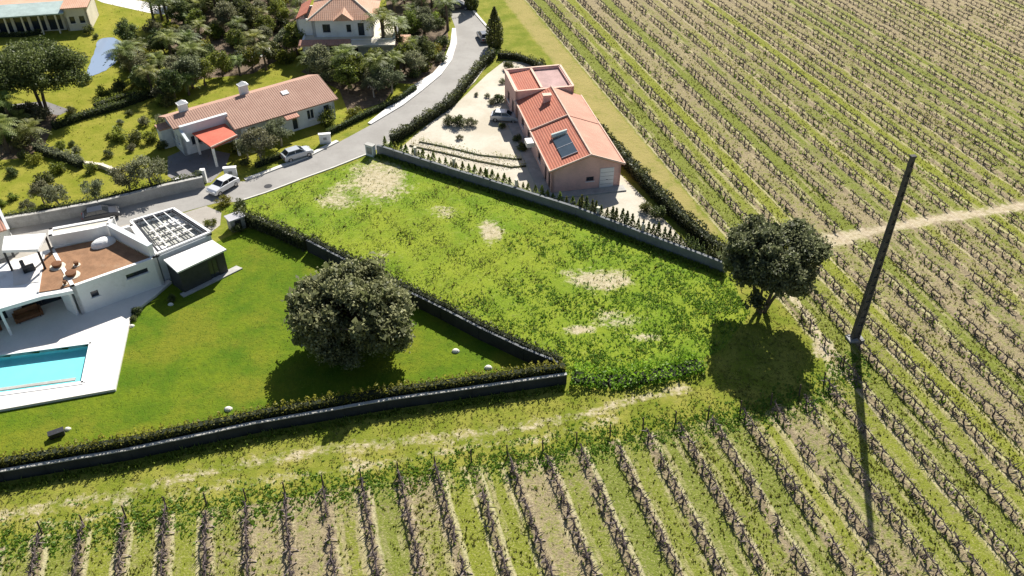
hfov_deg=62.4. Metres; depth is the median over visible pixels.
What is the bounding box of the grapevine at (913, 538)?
[905,529,924,549]
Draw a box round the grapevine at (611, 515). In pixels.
[606,508,614,526]
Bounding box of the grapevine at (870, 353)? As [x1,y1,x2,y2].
[864,347,878,363]
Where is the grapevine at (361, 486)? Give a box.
[356,475,367,493]
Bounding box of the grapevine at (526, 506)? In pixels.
[520,497,532,513]
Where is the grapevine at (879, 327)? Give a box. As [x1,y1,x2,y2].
[876,322,886,336]
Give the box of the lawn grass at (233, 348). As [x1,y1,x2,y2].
[2,229,521,451]
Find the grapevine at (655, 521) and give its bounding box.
[644,514,664,531]
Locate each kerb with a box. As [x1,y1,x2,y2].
[238,154,365,201]
[388,47,494,145]
[472,10,493,45]
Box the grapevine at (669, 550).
[658,537,672,559]
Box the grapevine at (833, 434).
[826,427,838,439]
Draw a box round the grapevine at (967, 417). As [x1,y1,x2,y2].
[959,410,976,428]
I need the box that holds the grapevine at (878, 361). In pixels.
[870,354,883,366]
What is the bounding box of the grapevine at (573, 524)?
[568,517,579,535]
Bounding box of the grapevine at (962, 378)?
[955,372,968,387]
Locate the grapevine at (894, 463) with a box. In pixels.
[886,456,901,473]
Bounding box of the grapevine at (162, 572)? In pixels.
[156,560,167,575]
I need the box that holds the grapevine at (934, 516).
[925,504,942,526]
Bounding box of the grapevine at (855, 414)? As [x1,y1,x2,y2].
[850,411,860,422]
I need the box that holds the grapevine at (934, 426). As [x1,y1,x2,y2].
[927,415,943,431]
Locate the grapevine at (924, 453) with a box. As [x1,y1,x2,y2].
[919,446,931,464]
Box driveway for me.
[168,149,229,182]
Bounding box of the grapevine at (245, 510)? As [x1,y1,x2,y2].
[241,500,252,514]
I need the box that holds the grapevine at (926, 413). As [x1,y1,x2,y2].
[916,405,934,422]
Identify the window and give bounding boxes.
[69,17,76,24]
[79,16,85,23]
[90,290,100,298]
[126,268,149,280]
[190,136,203,146]
[307,109,315,120]
[322,24,330,31]
[323,104,328,111]
[346,25,351,32]
[585,176,594,182]
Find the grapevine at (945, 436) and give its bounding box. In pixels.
[934,426,951,444]
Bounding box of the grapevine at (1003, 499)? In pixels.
[994,490,1013,510]
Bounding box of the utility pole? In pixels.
[845,154,916,343]
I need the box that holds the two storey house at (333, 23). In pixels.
[296,0,410,57]
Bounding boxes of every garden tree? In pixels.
[0,102,11,123]
[113,16,140,44]
[128,64,154,88]
[147,27,174,54]
[154,68,183,98]
[161,52,187,72]
[162,0,191,25]
[166,66,180,77]
[167,24,180,44]
[171,54,208,88]
[172,24,197,45]
[177,41,209,57]
[184,7,206,33]
[185,0,212,12]
[188,57,216,85]
[208,0,230,13]
[208,50,231,76]
[211,0,239,24]
[224,28,245,48]
[231,0,255,23]
[236,0,263,30]
[241,45,261,72]
[251,0,266,12]
[253,14,275,32]
[256,33,279,63]
[257,25,272,39]
[267,0,290,25]
[272,28,295,50]
[281,20,305,54]
[299,43,332,74]
[329,51,347,68]
[331,64,360,93]
[342,52,368,86]
[364,47,383,61]
[368,49,395,72]
[390,30,404,48]
[392,41,417,71]
[398,8,422,36]
[414,35,438,61]
[415,6,433,34]
[415,12,438,37]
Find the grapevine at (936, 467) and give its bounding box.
[926,455,940,477]
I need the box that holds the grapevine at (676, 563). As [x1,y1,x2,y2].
[670,554,681,575]
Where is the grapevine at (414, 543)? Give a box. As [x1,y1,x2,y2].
[410,538,423,558]
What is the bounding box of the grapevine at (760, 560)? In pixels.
[754,548,765,570]
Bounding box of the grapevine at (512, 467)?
[508,452,520,474]
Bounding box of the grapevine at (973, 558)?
[959,545,980,571]
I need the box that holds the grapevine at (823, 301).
[817,292,830,307]
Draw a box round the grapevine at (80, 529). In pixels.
[74,516,89,540]
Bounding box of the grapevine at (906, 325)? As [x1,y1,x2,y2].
[900,319,910,328]
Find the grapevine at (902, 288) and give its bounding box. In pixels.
[895,281,904,293]
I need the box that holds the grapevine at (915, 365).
[907,357,922,371]
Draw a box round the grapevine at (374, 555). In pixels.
[369,544,378,561]
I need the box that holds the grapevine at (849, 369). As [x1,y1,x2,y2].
[846,362,857,377]
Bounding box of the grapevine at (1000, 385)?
[994,376,1009,391]
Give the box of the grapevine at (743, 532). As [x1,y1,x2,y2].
[735,524,748,543]
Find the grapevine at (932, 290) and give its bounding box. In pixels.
[929,285,938,296]
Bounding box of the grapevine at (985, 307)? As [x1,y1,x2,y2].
[978,300,990,313]
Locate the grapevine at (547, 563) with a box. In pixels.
[541,550,552,573]
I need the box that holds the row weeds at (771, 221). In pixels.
[31,5,1023,575]
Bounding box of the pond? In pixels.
[87,37,121,75]
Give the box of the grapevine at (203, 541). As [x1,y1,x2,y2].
[193,537,211,558]
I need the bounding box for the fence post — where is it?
[413,146,416,155]
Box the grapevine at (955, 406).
[947,399,962,416]
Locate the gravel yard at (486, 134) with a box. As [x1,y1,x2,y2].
[400,61,685,246]
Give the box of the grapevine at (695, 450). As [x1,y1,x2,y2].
[690,442,700,460]
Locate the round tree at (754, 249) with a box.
[716,213,835,313]
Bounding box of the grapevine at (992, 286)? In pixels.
[984,278,996,295]
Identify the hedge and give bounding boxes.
[0,29,42,36]
[0,358,565,468]
[3,170,204,216]
[30,138,85,168]
[49,89,152,129]
[91,86,153,107]
[234,206,308,251]
[254,152,281,167]
[308,233,563,362]
[326,84,416,134]
[388,47,495,143]
[409,140,525,168]
[418,137,521,160]
[497,50,536,65]
[534,58,728,258]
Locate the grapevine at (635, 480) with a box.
[628,467,639,488]
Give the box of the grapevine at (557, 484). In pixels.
[551,477,563,493]
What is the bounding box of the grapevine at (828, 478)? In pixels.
[821,467,834,484]
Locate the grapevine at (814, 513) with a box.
[805,503,822,526]
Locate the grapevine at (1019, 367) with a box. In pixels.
[1013,361,1023,377]
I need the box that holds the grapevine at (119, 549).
[114,540,130,559]
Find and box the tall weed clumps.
[225,159,724,367]
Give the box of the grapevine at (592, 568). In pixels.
[586,557,602,575]
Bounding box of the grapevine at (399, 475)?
[391,465,403,483]
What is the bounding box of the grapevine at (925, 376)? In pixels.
[915,369,930,385]
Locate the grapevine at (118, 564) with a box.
[113,555,125,572]
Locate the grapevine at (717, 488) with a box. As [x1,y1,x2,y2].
[711,480,724,500]
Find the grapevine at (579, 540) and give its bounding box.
[571,529,587,546]
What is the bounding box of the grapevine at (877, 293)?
[872,289,884,300]
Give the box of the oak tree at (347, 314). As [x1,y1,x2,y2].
[280,251,418,370]
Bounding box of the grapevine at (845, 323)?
[838,317,851,331]
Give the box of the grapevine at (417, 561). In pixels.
[415,549,424,572]
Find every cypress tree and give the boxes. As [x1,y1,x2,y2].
[464,0,479,9]
[484,6,503,48]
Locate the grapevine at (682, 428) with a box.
[675,421,686,437]
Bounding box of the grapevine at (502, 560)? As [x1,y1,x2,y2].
[493,548,510,568]
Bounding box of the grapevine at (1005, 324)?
[998,321,1011,333]
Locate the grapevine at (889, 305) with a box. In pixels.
[883,302,894,311]
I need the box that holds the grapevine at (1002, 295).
[995,288,1006,301]
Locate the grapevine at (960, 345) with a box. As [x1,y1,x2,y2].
[954,340,967,353]
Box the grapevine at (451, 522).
[443,510,455,534]
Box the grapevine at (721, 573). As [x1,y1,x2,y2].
[713,557,729,575]
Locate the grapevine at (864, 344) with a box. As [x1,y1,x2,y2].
[857,337,868,351]
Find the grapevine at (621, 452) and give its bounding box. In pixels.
[616,444,624,459]
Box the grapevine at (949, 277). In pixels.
[945,272,955,284]
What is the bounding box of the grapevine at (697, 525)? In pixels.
[689,511,704,531]
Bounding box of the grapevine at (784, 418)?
[780,413,791,427]
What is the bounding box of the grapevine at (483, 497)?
[474,482,493,509]
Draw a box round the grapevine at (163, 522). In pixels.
[157,517,173,535]
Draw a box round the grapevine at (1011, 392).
[1003,386,1023,402]
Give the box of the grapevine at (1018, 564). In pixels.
[1012,556,1023,573]
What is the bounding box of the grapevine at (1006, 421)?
[997,414,1014,431]
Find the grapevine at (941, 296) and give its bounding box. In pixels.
[932,290,945,301]
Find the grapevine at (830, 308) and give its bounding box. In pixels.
[826,306,838,317]
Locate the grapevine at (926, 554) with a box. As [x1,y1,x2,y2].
[916,542,936,562]
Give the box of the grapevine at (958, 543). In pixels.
[948,529,969,550]
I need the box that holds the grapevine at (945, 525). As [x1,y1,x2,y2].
[937,519,958,539]
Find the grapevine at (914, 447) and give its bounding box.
[907,437,924,452]
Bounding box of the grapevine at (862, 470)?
[855,463,866,481]
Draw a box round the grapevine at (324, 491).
[317,482,329,503]
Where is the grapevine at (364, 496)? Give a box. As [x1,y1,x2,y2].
[357,487,371,502]
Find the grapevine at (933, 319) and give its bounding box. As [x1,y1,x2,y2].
[927,311,938,323]
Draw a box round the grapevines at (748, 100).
[116,0,1023,575]
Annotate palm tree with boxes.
[0,90,21,128]
[0,113,22,153]
[0,124,14,153]
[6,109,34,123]
[11,118,52,146]
[102,40,143,72]
[128,37,149,59]
[134,63,156,95]
[136,0,170,20]
[141,50,168,68]
[144,1,163,20]
[149,0,179,20]
[151,67,169,84]
[153,29,186,61]
[172,41,188,53]
[175,29,204,43]
[176,40,202,58]
[178,11,197,24]
[180,72,201,95]
[184,56,206,82]
[185,0,209,15]
[189,19,210,39]
[196,0,226,12]
[225,16,252,35]
[229,54,246,75]
[241,29,265,53]
[254,41,271,70]
[256,5,267,25]
[286,0,302,7]
[288,6,299,20]
[296,51,315,74]
[329,44,359,72]
[329,65,345,88]
[360,7,400,37]
[360,52,388,86]
[377,15,409,37]
[380,0,398,14]
[384,50,404,82]
[403,2,418,13]
[404,35,420,49]
[414,0,438,6]
[432,0,454,30]
[434,0,461,7]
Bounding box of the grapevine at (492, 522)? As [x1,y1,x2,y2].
[484,514,497,536]
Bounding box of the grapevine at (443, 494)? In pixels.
[435,487,447,506]
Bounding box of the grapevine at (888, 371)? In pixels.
[879,363,897,382]
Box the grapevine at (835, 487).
[832,483,846,500]
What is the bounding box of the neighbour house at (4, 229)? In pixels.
[0,209,18,258]
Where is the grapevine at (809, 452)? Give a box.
[800,444,820,462]
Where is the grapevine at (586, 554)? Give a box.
[579,539,594,562]
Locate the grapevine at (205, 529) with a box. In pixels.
[199,522,210,537]
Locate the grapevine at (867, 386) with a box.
[859,380,872,396]
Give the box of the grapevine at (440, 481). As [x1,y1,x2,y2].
[432,468,445,487]
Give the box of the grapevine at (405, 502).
[402,495,409,509]
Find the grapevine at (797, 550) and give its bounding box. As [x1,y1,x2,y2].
[789,538,808,563]
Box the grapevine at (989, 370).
[984,367,1000,381]
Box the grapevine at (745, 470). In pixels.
[738,463,752,479]
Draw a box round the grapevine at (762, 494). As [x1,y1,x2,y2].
[750,483,765,506]
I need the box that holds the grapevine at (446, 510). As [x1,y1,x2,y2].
[439,497,451,518]
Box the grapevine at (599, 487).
[592,475,605,493]
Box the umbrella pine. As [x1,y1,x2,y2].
[0,32,89,109]
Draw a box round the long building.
[0,0,98,34]
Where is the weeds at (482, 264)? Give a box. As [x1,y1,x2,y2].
[225,157,745,375]
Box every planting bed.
[0,113,56,159]
[163,0,306,93]
[301,68,396,109]
[386,0,447,83]
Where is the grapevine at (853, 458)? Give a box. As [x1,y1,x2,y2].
[847,451,862,470]
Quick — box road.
[9,0,489,242]
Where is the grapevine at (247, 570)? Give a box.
[241,559,254,574]
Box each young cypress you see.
[578,195,584,208]
[583,196,589,209]
[589,199,594,211]
[593,200,597,212]
[599,205,603,215]
[603,207,609,217]
[609,206,615,219]
[612,207,618,221]
[618,208,625,223]
[623,210,630,225]
[628,213,635,227]
[635,218,640,229]
[645,222,651,233]
[650,223,655,234]
[655,222,661,236]
[661,227,667,238]
[665,228,672,241]
[671,231,677,242]
[676,234,682,245]
[683,233,689,246]
[688,236,694,248]
[692,238,699,251]
[699,242,705,253]
[705,244,711,255]
[710,243,716,258]
[715,246,722,259]
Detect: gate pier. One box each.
[222,165,237,176]
[318,132,330,143]
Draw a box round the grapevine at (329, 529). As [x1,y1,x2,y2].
[323,524,337,545]
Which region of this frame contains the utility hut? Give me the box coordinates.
[224,210,245,228]
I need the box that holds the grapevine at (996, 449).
[991,445,1003,459]
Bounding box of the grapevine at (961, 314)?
[954,309,964,322]
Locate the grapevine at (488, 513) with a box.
[481,500,498,520]
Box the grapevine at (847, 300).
[846,293,854,303]
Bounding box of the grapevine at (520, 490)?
[515,482,525,498]
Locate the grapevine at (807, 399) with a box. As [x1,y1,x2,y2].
[801,393,817,410]
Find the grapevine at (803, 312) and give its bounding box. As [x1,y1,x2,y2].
[796,307,807,319]
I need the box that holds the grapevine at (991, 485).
[982,476,1003,496]
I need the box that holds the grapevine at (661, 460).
[658,447,667,467]
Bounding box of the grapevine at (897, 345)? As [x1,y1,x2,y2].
[889,339,903,356]
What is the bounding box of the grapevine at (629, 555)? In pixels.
[625,552,638,568]
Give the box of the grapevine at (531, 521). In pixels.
[525,507,535,526]
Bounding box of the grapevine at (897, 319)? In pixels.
[892,309,903,323]
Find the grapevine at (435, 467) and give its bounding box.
[430,458,440,478]
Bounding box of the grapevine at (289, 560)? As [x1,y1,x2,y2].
[284,546,296,569]
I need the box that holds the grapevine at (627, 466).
[621,459,635,476]
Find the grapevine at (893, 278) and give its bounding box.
[885,273,896,283]
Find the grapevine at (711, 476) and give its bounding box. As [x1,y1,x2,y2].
[705,468,715,483]
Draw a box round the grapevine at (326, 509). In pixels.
[321,495,332,515]
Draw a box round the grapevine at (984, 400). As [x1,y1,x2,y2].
[975,392,991,406]
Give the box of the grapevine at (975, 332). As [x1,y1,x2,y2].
[972,320,983,337]
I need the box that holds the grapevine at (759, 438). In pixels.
[757,427,767,446]
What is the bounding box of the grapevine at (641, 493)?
[635,486,649,503]
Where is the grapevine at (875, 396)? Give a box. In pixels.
[869,394,883,407]
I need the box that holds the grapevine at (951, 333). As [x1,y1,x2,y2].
[945,330,960,344]
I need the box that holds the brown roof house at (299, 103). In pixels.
[154,74,337,166]
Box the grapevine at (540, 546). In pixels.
[534,537,545,557]
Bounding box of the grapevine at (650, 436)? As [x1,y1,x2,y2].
[641,427,658,444]
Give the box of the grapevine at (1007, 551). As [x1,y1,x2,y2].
[997,540,1022,563]
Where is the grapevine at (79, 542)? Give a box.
[74,536,84,554]
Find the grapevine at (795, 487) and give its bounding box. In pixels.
[787,472,803,493]
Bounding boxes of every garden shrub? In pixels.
[0,130,13,144]
[0,199,7,206]
[5,108,27,127]
[5,167,18,176]
[7,192,19,200]
[9,129,30,150]
[10,102,32,114]
[16,149,30,158]
[22,100,39,113]
[23,151,43,164]
[30,104,52,121]
[30,171,57,186]
[47,161,66,173]
[54,138,65,149]
[64,105,77,114]
[68,140,75,146]
[71,145,82,153]
[78,72,94,81]
[80,24,94,34]
[83,162,97,173]
[95,84,111,96]
[102,149,113,157]
[109,124,128,142]
[110,78,126,93]
[111,48,120,62]
[120,63,129,71]
[125,109,133,115]
[125,129,142,144]
[125,142,136,151]
[126,82,142,91]
[130,306,142,315]
[137,114,151,126]
[140,18,162,33]
[141,129,157,143]
[143,39,160,52]
[149,85,170,97]
[153,114,164,124]
[154,93,163,106]
[154,139,167,149]
[160,92,176,107]
[162,20,174,29]
[165,47,179,60]
[166,294,175,302]
[197,36,210,47]
[201,23,227,40]
[203,43,215,56]
[203,217,216,226]
[208,18,220,26]
[214,194,232,207]
[224,54,234,70]
[229,24,245,35]
[229,141,242,154]
[229,223,245,232]
[231,45,247,61]
[233,198,246,210]
[239,157,251,165]
[273,44,284,58]
[274,17,291,31]
[274,47,294,64]
[317,106,335,127]
[318,68,336,82]
[345,105,361,115]
[403,64,420,78]
[407,26,421,36]
[409,0,425,9]
[420,60,431,71]
[427,42,441,52]
[431,9,439,24]
[434,17,445,28]
[434,35,452,46]
[434,50,448,62]
[438,8,452,17]
[443,114,453,125]
[451,114,465,127]
[464,117,477,125]
[487,97,495,104]
[494,94,504,103]
[498,123,505,128]
[503,61,513,68]
[512,134,521,141]
[515,141,526,151]
[639,200,651,213]
[648,205,666,218]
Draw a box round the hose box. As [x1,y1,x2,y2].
[47,427,64,439]
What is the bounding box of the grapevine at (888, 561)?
[879,550,897,573]
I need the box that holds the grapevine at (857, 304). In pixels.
[847,297,860,311]
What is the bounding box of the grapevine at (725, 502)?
[720,488,733,514]
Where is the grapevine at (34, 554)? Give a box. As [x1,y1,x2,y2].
[28,544,40,564]
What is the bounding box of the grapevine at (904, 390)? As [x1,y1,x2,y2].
[898,385,914,400]
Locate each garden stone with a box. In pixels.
[224,406,232,411]
[452,348,459,352]
[484,365,491,369]
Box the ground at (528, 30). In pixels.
[0,0,1023,575]
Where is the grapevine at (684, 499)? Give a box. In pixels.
[675,488,690,510]
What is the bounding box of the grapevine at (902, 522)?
[894,513,907,535]
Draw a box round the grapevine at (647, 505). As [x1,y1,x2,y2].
[642,497,651,511]
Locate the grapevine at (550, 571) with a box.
[546,563,559,575]
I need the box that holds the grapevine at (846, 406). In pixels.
[840,399,854,414]
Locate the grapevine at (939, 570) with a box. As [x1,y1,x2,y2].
[925,555,944,575]
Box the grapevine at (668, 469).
[664,465,677,482]
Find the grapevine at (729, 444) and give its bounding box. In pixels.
[719,436,734,454]
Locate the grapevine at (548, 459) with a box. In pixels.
[544,453,554,468]
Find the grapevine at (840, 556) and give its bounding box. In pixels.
[836,545,848,566]
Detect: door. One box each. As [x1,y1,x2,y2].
[0,18,13,32]
[0,311,7,319]
[13,17,30,31]
[21,296,61,307]
[30,16,47,30]
[46,15,63,29]
[207,258,220,277]
[234,220,241,228]
[292,118,298,129]
[358,23,364,34]
[599,167,613,187]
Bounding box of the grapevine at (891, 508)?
[878,494,897,521]
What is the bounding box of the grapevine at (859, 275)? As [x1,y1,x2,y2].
[853,271,865,282]
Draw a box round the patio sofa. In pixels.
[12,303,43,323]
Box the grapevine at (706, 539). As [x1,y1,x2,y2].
[696,532,710,550]
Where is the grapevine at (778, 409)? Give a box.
[771,398,784,414]
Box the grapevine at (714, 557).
[706,546,720,567]
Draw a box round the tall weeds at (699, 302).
[447,222,750,375]
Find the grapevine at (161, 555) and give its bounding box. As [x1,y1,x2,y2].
[154,546,167,568]
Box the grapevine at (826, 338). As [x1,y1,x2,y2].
[820,333,830,344]
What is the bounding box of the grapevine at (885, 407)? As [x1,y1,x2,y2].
[880,397,891,417]
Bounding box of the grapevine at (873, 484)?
[862,476,879,494]
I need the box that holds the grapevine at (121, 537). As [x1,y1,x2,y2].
[115,525,127,545]
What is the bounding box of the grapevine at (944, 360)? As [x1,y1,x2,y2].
[939,352,948,368]
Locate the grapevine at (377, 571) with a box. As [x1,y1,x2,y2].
[368,557,384,575]
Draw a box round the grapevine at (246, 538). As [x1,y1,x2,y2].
[235,525,251,547]
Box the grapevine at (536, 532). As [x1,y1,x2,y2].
[531,524,545,544]
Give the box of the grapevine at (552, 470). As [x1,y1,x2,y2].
[547,462,557,476]
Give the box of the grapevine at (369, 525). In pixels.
[361,513,375,537]
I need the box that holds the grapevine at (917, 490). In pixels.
[908,479,921,498]
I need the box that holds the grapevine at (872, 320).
[866,314,877,328]
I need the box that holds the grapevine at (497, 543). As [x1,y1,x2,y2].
[492,536,502,553]
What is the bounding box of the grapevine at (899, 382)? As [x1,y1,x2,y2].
[892,375,904,391]
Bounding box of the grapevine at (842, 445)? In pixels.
[834,434,849,452]
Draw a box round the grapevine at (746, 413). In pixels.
[739,406,750,419]
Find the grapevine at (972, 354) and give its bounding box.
[963,348,981,363]
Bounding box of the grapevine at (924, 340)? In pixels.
[918,336,928,349]
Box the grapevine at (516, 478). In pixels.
[508,467,520,488]
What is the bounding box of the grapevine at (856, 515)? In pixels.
[848,506,862,522]
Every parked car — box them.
[81,205,119,221]
[206,174,239,195]
[280,145,313,161]
[447,0,466,10]
[476,30,488,42]
[490,108,517,122]
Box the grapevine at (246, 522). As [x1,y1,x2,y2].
[239,514,252,529]
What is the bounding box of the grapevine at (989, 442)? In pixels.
[977,433,994,447]
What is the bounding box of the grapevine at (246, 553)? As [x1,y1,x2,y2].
[241,544,256,563]
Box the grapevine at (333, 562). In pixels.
[324,552,339,571]
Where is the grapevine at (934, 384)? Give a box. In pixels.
[926,376,942,390]
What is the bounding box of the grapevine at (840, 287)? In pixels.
[835,282,844,295]
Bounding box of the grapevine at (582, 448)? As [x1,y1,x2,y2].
[577,443,585,455]
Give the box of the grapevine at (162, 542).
[156,531,167,552]
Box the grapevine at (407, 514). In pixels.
[400,504,413,527]
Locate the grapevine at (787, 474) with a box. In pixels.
[778,465,798,484]
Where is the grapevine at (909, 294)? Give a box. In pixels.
[902,288,917,303]
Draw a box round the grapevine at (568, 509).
[562,501,575,520]
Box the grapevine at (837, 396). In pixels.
[832,385,842,400]
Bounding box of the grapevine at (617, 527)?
[607,519,625,539]
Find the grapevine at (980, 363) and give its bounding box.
[973,354,987,369]
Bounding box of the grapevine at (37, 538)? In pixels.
[29,526,44,551]
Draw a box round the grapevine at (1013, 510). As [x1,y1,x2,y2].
[1005,504,1020,520]
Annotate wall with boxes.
[0,372,566,481]
[5,176,204,229]
[84,161,113,171]
[177,168,207,182]
[306,239,558,365]
[376,144,724,272]
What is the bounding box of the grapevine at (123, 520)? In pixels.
[116,515,129,532]
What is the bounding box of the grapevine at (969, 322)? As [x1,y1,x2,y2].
[962,314,976,330]
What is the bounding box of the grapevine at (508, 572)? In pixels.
[501,562,513,575]
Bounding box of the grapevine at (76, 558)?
[69,545,83,570]
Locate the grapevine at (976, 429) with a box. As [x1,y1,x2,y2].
[968,423,982,434]
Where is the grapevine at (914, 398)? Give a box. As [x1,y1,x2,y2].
[908,395,921,407]
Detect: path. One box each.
[3,101,67,124]
[98,0,166,13]
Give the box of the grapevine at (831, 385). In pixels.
[822,378,841,394]
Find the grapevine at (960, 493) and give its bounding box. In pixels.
[948,485,966,504]
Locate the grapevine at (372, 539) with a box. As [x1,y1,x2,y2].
[369,532,378,546]
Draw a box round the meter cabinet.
[364,142,375,156]
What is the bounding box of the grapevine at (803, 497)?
[797,492,816,512]
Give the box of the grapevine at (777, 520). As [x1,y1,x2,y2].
[770,513,784,533]
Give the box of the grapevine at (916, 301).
[910,296,922,310]
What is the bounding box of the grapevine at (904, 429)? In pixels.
[896,423,912,442]
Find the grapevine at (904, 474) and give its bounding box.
[895,464,912,486]
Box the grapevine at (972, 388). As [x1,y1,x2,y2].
[965,383,981,396]
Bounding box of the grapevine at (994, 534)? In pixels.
[986,526,1001,547]
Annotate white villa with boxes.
[0,207,211,335]
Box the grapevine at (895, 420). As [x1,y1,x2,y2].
[888,413,904,430]
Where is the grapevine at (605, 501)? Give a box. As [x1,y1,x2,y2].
[599,492,614,513]
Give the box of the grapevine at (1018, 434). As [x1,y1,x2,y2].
[1009,428,1023,442]
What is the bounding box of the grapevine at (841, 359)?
[835,354,850,367]
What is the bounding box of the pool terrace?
[0,280,171,411]
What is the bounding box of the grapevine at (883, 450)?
[873,444,888,459]
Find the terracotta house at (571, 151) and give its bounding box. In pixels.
[504,64,625,198]
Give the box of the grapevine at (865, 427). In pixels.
[857,419,871,432]
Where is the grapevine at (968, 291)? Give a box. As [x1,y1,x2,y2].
[960,285,974,300]
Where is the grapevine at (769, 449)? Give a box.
[764,442,778,459]
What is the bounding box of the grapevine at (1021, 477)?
[1013,469,1023,488]
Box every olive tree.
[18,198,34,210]
[26,178,52,203]
[39,183,70,204]
[78,178,103,198]
[105,162,140,187]
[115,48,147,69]
[124,154,168,183]
[233,137,254,157]
[239,126,279,159]
[263,116,294,146]
[357,67,373,87]
[360,72,385,97]
[371,63,405,93]
[402,50,427,68]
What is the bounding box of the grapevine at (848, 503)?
[839,496,854,518]
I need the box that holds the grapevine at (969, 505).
[963,498,977,516]
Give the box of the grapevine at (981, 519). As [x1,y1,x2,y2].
[967,511,986,530]
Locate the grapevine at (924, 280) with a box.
[916,272,932,288]
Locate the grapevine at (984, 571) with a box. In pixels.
[978,568,987,575]
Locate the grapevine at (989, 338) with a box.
[976,331,993,347]
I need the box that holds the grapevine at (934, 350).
[927,345,941,358]
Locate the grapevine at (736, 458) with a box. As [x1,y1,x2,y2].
[731,450,740,466]
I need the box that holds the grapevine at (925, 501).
[914,489,929,511]
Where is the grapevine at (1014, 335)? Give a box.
[1007,326,1020,339]
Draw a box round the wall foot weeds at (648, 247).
[0,154,725,492]
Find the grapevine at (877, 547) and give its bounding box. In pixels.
[872,542,890,560]
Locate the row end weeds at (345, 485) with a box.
[0,341,893,570]
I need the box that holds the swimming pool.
[0,341,93,395]
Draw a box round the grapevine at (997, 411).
[987,403,1007,421]
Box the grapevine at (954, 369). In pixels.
[947,364,959,378]
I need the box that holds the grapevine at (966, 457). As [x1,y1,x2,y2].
[959,454,976,469]
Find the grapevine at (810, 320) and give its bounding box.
[805,317,821,332]
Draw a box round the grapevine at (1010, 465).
[1001,456,1023,476]
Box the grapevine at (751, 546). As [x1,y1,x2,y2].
[743,538,758,555]
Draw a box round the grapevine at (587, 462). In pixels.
[580,449,592,471]
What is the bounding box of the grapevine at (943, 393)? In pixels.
[935,389,953,404]
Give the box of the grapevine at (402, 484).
[394,477,408,499]
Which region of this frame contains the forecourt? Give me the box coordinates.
[0,206,220,263]
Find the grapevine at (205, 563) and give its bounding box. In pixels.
[196,548,216,568]
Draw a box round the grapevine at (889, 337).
[879,328,892,345]
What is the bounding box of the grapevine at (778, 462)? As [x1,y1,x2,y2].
[773,452,782,473]
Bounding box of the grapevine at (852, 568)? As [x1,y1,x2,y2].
[846,563,865,575]
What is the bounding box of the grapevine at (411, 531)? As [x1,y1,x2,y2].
[403,518,419,536]
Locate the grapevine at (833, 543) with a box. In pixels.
[823,533,843,554]
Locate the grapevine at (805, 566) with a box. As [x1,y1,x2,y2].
[799,554,812,575]
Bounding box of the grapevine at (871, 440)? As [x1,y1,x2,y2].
[869,431,880,448]
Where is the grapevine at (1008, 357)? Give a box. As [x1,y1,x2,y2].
[999,352,1018,365]
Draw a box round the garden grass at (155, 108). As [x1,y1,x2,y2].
[0,0,449,208]
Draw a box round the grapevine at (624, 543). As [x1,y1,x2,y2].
[618,527,633,550]
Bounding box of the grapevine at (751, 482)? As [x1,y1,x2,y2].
[745,470,757,487]
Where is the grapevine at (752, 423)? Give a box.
[746,414,762,434]
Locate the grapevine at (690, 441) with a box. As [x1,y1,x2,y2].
[683,433,699,451]
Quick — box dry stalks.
[227,160,746,370]
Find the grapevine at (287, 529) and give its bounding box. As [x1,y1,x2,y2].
[281,517,293,534]
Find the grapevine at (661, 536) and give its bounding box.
[655,522,670,547]
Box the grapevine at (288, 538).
[281,532,298,555]
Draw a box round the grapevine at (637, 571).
[631,564,641,575]
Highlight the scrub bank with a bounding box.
[570,350,707,390]
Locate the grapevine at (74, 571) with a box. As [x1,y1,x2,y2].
[65,561,83,575]
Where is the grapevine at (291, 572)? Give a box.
[283,563,296,575]
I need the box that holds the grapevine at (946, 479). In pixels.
[937,471,955,490]
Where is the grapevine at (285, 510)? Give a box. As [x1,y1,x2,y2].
[278,506,293,525]
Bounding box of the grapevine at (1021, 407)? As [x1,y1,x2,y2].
[1015,396,1023,410]
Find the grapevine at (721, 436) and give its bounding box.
[716,424,727,440]
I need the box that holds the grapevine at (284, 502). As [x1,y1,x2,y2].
[281,492,290,512]
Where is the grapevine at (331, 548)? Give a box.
[327,542,334,561]
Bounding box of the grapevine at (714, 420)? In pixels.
[709,411,719,430]
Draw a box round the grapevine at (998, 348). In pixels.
[990,343,1004,357]
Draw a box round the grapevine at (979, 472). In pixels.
[968,460,991,479]
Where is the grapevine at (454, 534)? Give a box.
[448,524,461,542]
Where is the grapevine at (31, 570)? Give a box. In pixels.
[25,557,39,575]
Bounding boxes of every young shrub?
[382,136,387,146]
[403,144,408,153]
[420,148,426,157]
[430,152,436,161]
[460,161,465,171]
[471,164,477,174]
[478,167,483,175]
[483,168,488,177]
[488,169,495,179]
[500,173,507,183]
[538,185,544,195]
[557,191,563,200]
[570,196,575,205]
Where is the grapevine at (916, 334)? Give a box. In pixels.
[911,328,924,340]
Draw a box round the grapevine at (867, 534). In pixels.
[859,519,878,541]
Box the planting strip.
[383,142,568,201]
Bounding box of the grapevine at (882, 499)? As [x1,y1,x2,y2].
[874,486,889,504]
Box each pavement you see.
[244,140,338,180]
[368,28,456,124]
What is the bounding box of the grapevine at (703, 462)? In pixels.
[699,458,712,475]
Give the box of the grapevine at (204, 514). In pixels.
[198,510,214,531]
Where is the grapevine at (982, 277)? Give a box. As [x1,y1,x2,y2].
[977,275,988,288]
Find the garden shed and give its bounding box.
[164,240,242,297]

